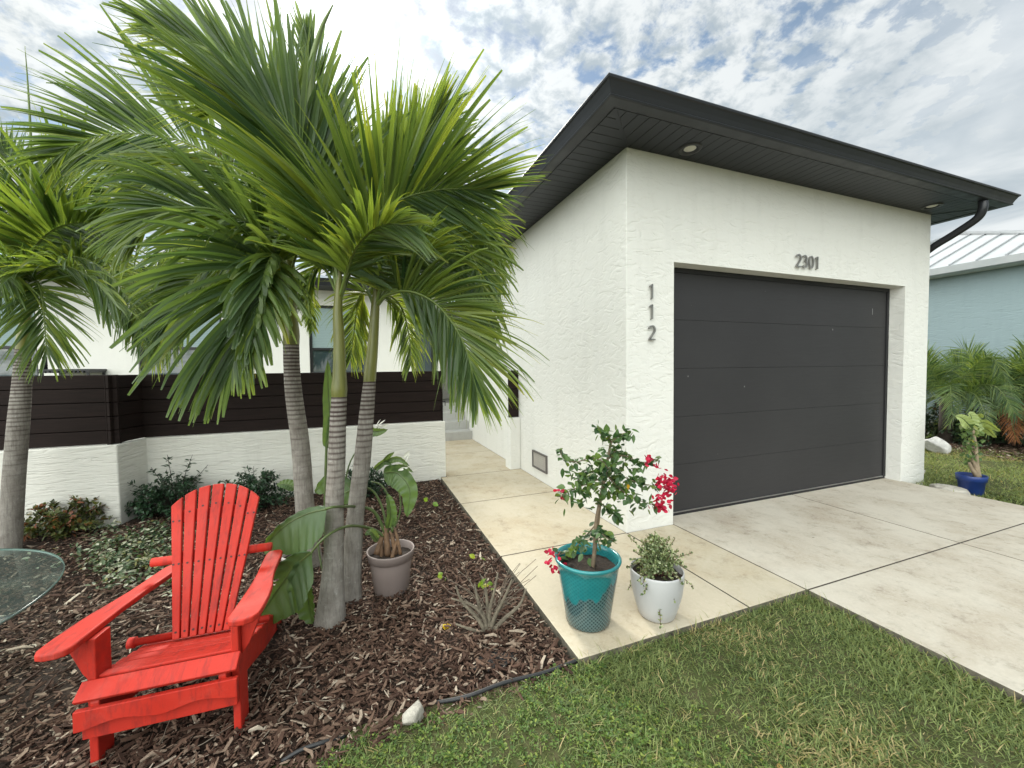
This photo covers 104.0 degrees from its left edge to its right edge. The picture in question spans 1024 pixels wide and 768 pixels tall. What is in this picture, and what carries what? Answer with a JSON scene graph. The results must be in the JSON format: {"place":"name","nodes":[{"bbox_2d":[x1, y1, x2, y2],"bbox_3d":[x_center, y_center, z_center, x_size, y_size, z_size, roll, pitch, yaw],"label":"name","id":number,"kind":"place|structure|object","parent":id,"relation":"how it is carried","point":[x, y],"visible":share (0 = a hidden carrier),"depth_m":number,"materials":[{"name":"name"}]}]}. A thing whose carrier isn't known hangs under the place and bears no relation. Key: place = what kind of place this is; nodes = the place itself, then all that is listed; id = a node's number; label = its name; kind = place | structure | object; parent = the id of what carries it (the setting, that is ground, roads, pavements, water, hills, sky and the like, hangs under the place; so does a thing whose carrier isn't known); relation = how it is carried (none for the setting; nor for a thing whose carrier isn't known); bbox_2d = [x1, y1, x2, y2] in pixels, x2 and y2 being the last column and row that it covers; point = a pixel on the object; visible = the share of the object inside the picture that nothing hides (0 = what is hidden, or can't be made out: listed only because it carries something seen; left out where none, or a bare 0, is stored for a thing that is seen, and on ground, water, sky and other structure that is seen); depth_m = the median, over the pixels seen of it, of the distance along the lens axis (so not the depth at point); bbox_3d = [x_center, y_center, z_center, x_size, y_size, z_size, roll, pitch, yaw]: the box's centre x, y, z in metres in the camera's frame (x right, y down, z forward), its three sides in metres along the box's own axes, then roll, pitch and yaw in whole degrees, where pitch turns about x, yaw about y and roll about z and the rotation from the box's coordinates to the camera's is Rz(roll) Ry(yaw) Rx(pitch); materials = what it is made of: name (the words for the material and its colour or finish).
{"place":"outdoors","nodes":[
{"label":"outdoors","id":0,"kind":"place"},
{"bbox_2d":[0,258,471,441],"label":"house","id":1,"kind":"structure","parent":0,"point":[315,354],"depth_m":7.77,"materials":[{"name":"paint"}]},
{"bbox_2d":[0,296,38,375],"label":"window","id":2,"kind":"structure","parent":1,"relation":"in","point":[4,365],"depth_m":6.49,"materials":[{"name":"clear glass"}]},
{"bbox_2d":[140,299,220,374],"bbox_3d":[-6.009,-0.612,7.320,1.250,1.830,0.060,-2,2,-21],"label":"window","id":3,"kind":"structure","parent":1,"relation":"in","point":[176,370],"depth_m":7.33,"materials":[{"name":"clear glass"}]},
{"bbox_2d":[309,306,366,372],"bbox_3d":[-3.565,-0.676,8.247,1.080,1.830,0.060,-2,2,-21],"label":"window","id":4,"kind":"structure","parent":1,"relation":"in","point":[320,344],"depth_m":8.13,"materials":[{"name":"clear glass"}]},
{"bbox_2d":[411,327,433,370],"bbox_3d":[-1.983,-0.613,8.847,0.500,2.080,0.066,-2,2,-21],"label":"window","id":5,"kind":"structure","parent":1,"relation":"in","point":[429,365],"depth_m":8.88,"materials":[{"name":"glass"}]},
{"bbox_2d":[0,478,575,767],"bbox_3d":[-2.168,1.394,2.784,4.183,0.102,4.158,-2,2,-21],"label":"mulch","id":6,"kind":"object","parent":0,"point":[135,755],"visible":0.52,"depth_m":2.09,"materials":[{"name":"brown wood"}]},
{"bbox_2d":[0,548,64,624],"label":"glass table","id":7,"kind":"object","parent":6,"relation":"on","point":[35,600],"visible":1,"depth_m":1.87,"materials":[{"name":"glass"}]},
{"bbox_2d":[23,494,114,541],"bbox_3d":[-4.299,1.265,3.790,0.923,0.411,0.685,-2,2,-21],"label":"shrub","id":8,"kind":"object","parent":6,"relation":"on","point":[60,525],"visible":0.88,"depth_m":3.68,"materials":[{"name":"green plant"}]},
{"bbox_2d":[0,48,181,556],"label":"palm tree","id":9,"kind":"object","parent":6,"relation":"on","point":[41,239],"visible":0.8,"depth_m":3.11,"materials":[{"name":"green plant"}]},
{"bbox_2d":[22,515,204,597],"bbox_3d":[-3.071,1.349,3.366,2.115,0.138,1.093,0,2,24],"label":"ground cover","id":10,"kind":"object","parent":6,"relation":"on","point":[117,558],"visible":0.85,"depth_m":3.19,"materials":[{"name":"green plant"}]},
{"bbox_2d":[34,483,282,767],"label":"adirondack chair","id":11,"kind":"object","parent":6,"relation":"on","point":[241,633],"visible":0.98,"depth_m":1.72,"materials":[{"name":"red paint"}]},
{"bbox_2d":[124,454,212,520],"bbox_3d":[-3.594,1.085,4.215,0.904,0.684,0.490,-2,2,-21],"label":"shrub","id":12,"kind":"object","parent":6,"relation":"on","point":[163,498],"visible":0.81,"depth_m":4.15,"materials":[{"name":"green plant"}]},
{"bbox_2d":[0,4,384,567],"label":"palm tree","id":13,"kind":"object","parent":6,"relation":"on","point":[249,289],"visible":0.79,"depth_m":2.41,"materials":[{"name":"green plant"}]},
{"bbox_2d":[210,465,293,511],"bbox_3d":[-2.808,1.147,4.333,0.839,0.532,0.522,-2,2,-21],"label":"shrub","id":14,"kind":"object","parent":6,"relation":"on","point":[261,488],"visible":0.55,"depth_m":4.34,"materials":[{"name":"green plant"}]},
{"bbox_2d":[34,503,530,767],"bbox_3d":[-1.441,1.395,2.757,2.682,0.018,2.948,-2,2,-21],"label":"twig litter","id":15,"kind":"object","parent":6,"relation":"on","point":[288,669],"visible":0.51,"depth_m":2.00,"materials":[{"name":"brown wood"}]},
{"bbox_2d":[281,550,310,560],"bbox_3d":[-1.617,1.345,3.002,0.204,0.162,0.204,-2,2,-21],"label":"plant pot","id":16,"kind":"object","parent":6,"relation":"on","point":[284,556],"visible":0.11,"depth_m":3.00,"materials":[{"name":"white ceramic"}]},
{"bbox_2d":[261,643,364,739],"bbox_3d":[-0.929,1.430,1.888,0.036,0.006,0.649,0,2,20],"label":"dry stick","id":17,"kind":"object","parent":6,"relation":"on","point":[304,694],"visible":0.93,"depth_m":1.85,"materials":[{"name":"brown wood"}]},
{"bbox_2d":[281,734,345,761],"bbox_3d":[-0.781,1.438,1.584,0.233,0.040,0.027,-2,2,-29],"label":"irrigation pipe","id":18,"kind":"object","parent":6,"relation":"on","point":[309,746],"visible":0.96,"depth_m":1.57,"materials":[{"name":"black plastic"}]},
{"bbox_2d":[88,0,553,629],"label":"palm tree","id":19,"kind":"object","parent":6,"relation":"on","point":[286,124],"visible":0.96,"depth_m":2.23,"materials":[{"name":"green plant"}]},
{"bbox_2d":[277,360,388,570],"bbox_3d":[-1.395,0.628,3.024,0.899,1.618,0.231,-1,2,4],"label":"bird of paradise","id":20,"kind":"object","parent":6,"relation":"on","point":[287,484],"visible":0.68,"depth_m":2.94,"materials":[{"name":"green plant"}]},
{"bbox_2d":[345,465,387,497],"bbox_3d":[-1.751,1.153,4.703,0.670,0.467,0.490,-2,2,-21],"label":"shrub","id":21,"kind":"object","parent":6,"relation":"on","point":[375,487],"visible":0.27,"depth_m":4.69,"materials":[{"name":"green plant"}]},
{"bbox_2d":[366,539,413,597],"bbox_3d":[-0.826,1.270,2.737,0.314,0.294,0.314,-2,2,-21],"label":"plant pot","id":22,"kind":"object","parent":6,"relation":"on","point":[390,576],"visible":0.81,"depth_m":2.63,"materials":[{"name":"beige ceramic"}]},
{"bbox_2d":[261,451,417,623],"bbox_3d":[-1.171,0.915,2.549,0.857,0.889,0.832,0,2,24],"label":"bird of paradise","id":23,"kind":"object","parent":22,"relation":"in","point":[297,535],"visible":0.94,"depth_m":2.31,"materials":[{"name":"green plant"}]},
{"bbox_2d":[293,55,549,605],"bbox_3d":[-0.653,-0.320,2.736,1.805,3.584,1.518,-2,2,-21],"label":"palm tree","id":24,"kind":"object","parent":6,"relation":"on","point":[477,298],"visible":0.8,"depth_m":2.57,"materials":[{"name":"green plant"}]},
{"bbox_2d":[424,497,537,632],"bbox_3d":[-0.175,1.048,2.299,0.640,0.805,0.268,0,2,6],"label":"bromeliad","id":25,"kind":"object","parent":6,"relation":"on","point":[487,622],"visible":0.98,"depth_m":2.30,"materials":[{"name":"green plant"}]},
{"bbox_2d":[435,659,577,703],"bbox_3d":[0.105,1.416,1.949,0.977,0.056,0.064,-2,2,-21],"label":"irrigation pipe","id":26,"kind":"object","parent":6,"relation":"on","point":[487,688],"visible":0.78,"depth_m":1.87,"materials":[{"name":"black plastic"}]},
{"bbox_2d":[445,439,514,476],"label":"courtyard path","id":27,"kind":"structure","parent":0,"point":[467,456],"depth_m":6.47,"materials":[{"name":"concrete"}]},
{"bbox_2d":[505,417,520,468],"bbox_3d":[0.012,0.922,5.920,0.161,0.867,0.210,-2,2,-21],"label":"wall stub","id":28,"kind":"object","parent":27,"relation":"on","point":[512,438],"depth_m":5.83,"materials":[{"name":"paint"}]},
{"bbox_2d":[473,649,517,670],"bbox_3d":[-0.092,1.418,2.068,0.261,0.012,0.151,-2,2,-21],"label":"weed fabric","id":29,"kind":"object","parent":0,"point":[502,664],"visible":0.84,"depth_m":2.06,"materials":[{"name":"grey fabric"}]},
{"bbox_2d":[0,0,1023,302],"label":"sky","id":30,"kind":"structure","parent":0,"point":[936,84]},
{"bbox_2d":[441,469,805,667],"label":"walkway","id":31,"kind":"structure","parent":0,"point":[520,523],"depth_m":2.96,"materials":[{"name":"concrete"}]},
{"bbox_2d":[555,542,621,632],"bbox_3d":[0.438,1.177,2.310,0.380,0.378,0.380,-2,2,-21],"label":"plant pot","id":32,"kind":"object","parent":31,"relation":"on","point":[588,592],"visible":0.89,"depth_m":2.19,"materials":[{"name":"teal ceramic"}]},
{"bbox_2d":[544,421,678,573],"bbox_3d":[0.575,0.661,2.297,0.765,0.936,0.369,-2,2,-21],"label":"bougainvillea","id":33,"kind":"object","parent":32,"relation":"in","point":[617,485],"visible":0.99,"depth_m":2.28,"materials":[{"name":"green plant"}]},
{"bbox_2d":[630,557,684,622],"bbox_3d":[0.855,1.222,2.363,0.302,0.274,0.302,-2,2,-21],"label":"plant pot","id":34,"kind":"object","parent":31,"relation":"on","point":[662,594],"visible":0.78,"depth_m":2.25,"materials":[{"name":"white ceramic"}]},
{"bbox_2d":[626,531,693,628],"bbox_3d":[0.870,1.099,2.347,0.385,0.482,0.402,0,2,21],"label":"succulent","id":35,"kind":"object","parent":34,"relation":"in","point":[654,560],"visible":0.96,"depth_m":2.31,"materials":[{"name":"green plant"}]},
{"bbox_2d":[270,594,1023,767],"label":"lawn ground","id":36,"kind":"structure","parent":0,"point":[548,755],"depth_m":1.71,"materials":[{"name":"plant"}]},
{"bbox_2d":[402,699,424,724],"bbox_3d":[-0.418,1.422,1.712,0.074,0.112,0.107,0,2,24],"label":"rock","id":37,"kind":"object","parent":36,"relation":"on","point":[413,713],"visible":0.76,"depth_m":1.68,"materials":[{"name":"stone"}]},
{"bbox_2d":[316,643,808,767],"bbox_3d":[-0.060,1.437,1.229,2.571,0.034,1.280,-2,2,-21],"label":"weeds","id":38,"kind":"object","parent":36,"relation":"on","point":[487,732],"visible":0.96,"depth_m":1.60,"materials":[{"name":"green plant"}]},
{"bbox_2d":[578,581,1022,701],"bbox_3d":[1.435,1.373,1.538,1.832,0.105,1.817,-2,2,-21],"label":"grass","id":39,"kind":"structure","parent":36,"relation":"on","point":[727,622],"depth_m":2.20,"materials":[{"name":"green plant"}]},
{"bbox_2d":[445,443,1023,611],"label":"slab base","id":40,"kind":"object","parent":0,"point":[781,577],"visible":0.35,"depth_m":3.11,"materials":[{"name":"grey concrete"}]},
{"bbox_2d":[673,478,1023,703],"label":"driveway","id":41,"kind":"structure","parent":0,"point":[963,603],"depth_m":3.03,"materials":[{"name":"concrete"}]},
{"bbox_2d":[914,437,1023,505],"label":"lawn ground","id":42,"kind":"structure","parent":0,"point":[1018,484],"depth_m":5.72,"materials":[{"name":"plant"}]},
{"bbox_2d":[925,436,951,453],"bbox_3d":[7.280,1.056,6.877,0.382,0.331,0.372,-3,3,-43],"label":"rock","id":43,"kind":"object","parent":42,"relation":"on","point":[935,444],"visible":0.76,"depth_m":6.76,"materials":[{"name":"white stone"}]},
{"bbox_2d":[925,402,958,438],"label":"shrub","id":44,"kind":"object","parent":42,"relation":"on","point":[929,425],"visible":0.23,"depth_m":7.89,"materials":[{"name":"green plant"}]},
{"bbox_2d":[933,408,1008,445],"bbox_3d":[8.538,0.804,7.509,1.026,0.745,0.964,-2,2,-21],"label":"shrub","id":45,"kind":"object","parent":42,"relation":"on","point":[958,438],"visible":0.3,"depth_m":7.36,"materials":[{"name":"green plant"}]},
{"bbox_2d":[955,472,988,495],"bbox_3d":[5.340,1.166,4.652,0.260,0.228,0.260,-2,2,-21],"label":"plant pot","id":46,"kind":"object","parent":42,"relation":"on","point":[971,483],"visible":0.8,"depth_m":4.58,"materials":[{"name":"blue plastic"}]},
{"bbox_2d":[955,411,999,476],"bbox_3d":[5.393,0.717,4.682,0.643,0.794,0.316,-2,2,-21],"label":"young plumeria","id":47,"kind":"object","parent":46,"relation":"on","point":[973,425],"visible":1,"depth_m":4.64,"materials":[{"name":"green plant"}]},
{"bbox_2d":[926,341,1023,442],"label":"date palm","id":48,"kind":"object","parent":42,"relation":"on","point":[937,385],"visible":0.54,"depth_m":6.87,"materials":[{"name":"green plant"}]},
{"bbox_2d":[926,333,1023,444],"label":"date palm","id":49,"kind":"object","parent":42,"relation":"on","point":[957,358],"visible":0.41,"depth_m":7.16,"materials":[{"name":"green plant"}]},
{"bbox_2d":[926,340,1023,437],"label":"date palm","id":50,"kind":"object","parent":42,"relation":"on","point":[930,408],"visible":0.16,"depth_m":7.37,"materials":[{"name":"green plant"}]},
{"bbox_2d":[985,409,1023,447],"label":"shrub","id":51,"kind":"object","parent":42,"relation":"on","point":[1005,442],"visible":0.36,"depth_m":7.18,"materials":[{"name":"green plant"}]},
{"bbox_2d":[925,230,1023,437],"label":"neighbour house","id":52,"kind":"structure","parent":0,"point":[976,282],"depth_m":8.68,"materials":[{"name":"blue paint"}]},
{"bbox_2d":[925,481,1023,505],"bbox_3d":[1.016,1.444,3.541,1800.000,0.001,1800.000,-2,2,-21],"label":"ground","id":53,"kind":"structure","parent":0,"point":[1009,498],"depth_m":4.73,"materials":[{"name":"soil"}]},
{"bbox_2d":[37,356,106,375],"bbox_3d":[-7.152,0.486,6.564,0.612,1.861,0.510,-2,2,-21],"label":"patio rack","id":54,"kind":"object","parent":53,"relation":"on","point":[86,371],"visible":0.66,"depth_m":6.36,"materials":[{"name":"grey metal"}]},
{"bbox_2d":[0,421,445,529],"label":"garden wall","id":55,"kind":"structure","parent":53,"relation":"on","point":[106,473],"depth_m":4.45,"materials":[{"name":"paint"}]},
{"bbox_2d":[0,371,445,449],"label":"slat fence","id":56,"kind":"object","parent":55,"relation":"on","point":[75,410],"visible":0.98,"depth_m":4.40,"materials":[{"name":"wood"}]},
{"bbox_2d":[457,72,1020,532],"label":"garage","id":57,"kind":"structure","parent":53,"relation":"on","point":[725,306],"depth_m":4.16,"materials":[{"name":"paint"}]},
{"bbox_2d":[508,370,518,416],"bbox_3d":[0.017,0.145,5.858,0.151,0.687,0.040,-2,2,-21],"label":"fence panel","id":58,"kind":"object","parent":57,"relation":"attached to","point":[513,411],"visible":0.73,"depth_m":5.84,"materials":[{"name":"brown wood"}]},
{"bbox_2d":[673,267,889,515],"bbox_3d":[3.086,0.048,4.488,3.575,2.409,0.084,-2,2,-21],"label":"garage door","id":59,"kind":"structure","parent":57,"relation":"in","point":[781,384],"depth_m":4.37,"materials":[{"name":"metal"}]},
{"bbox_2d":[929,483,970,494],"bbox_3d":[5.145,1.255,4.691,0.264,0.122,0.433,0,2,26],"label":"rock","id":60,"kind":"object","parent":53,"relation":"on","point":[951,488],"visible":0.61,"depth_m":4.67,"materials":[{"name":"stone"}]},
{"bbox_2d":[927,435,1023,461],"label":"leaf litter","id":61,"kind":"object","parent":53,"relation":"on","point":[1008,452],"visible":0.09,"depth_m":6.83,"materials":[{"name":"brown plant"}]}
]}

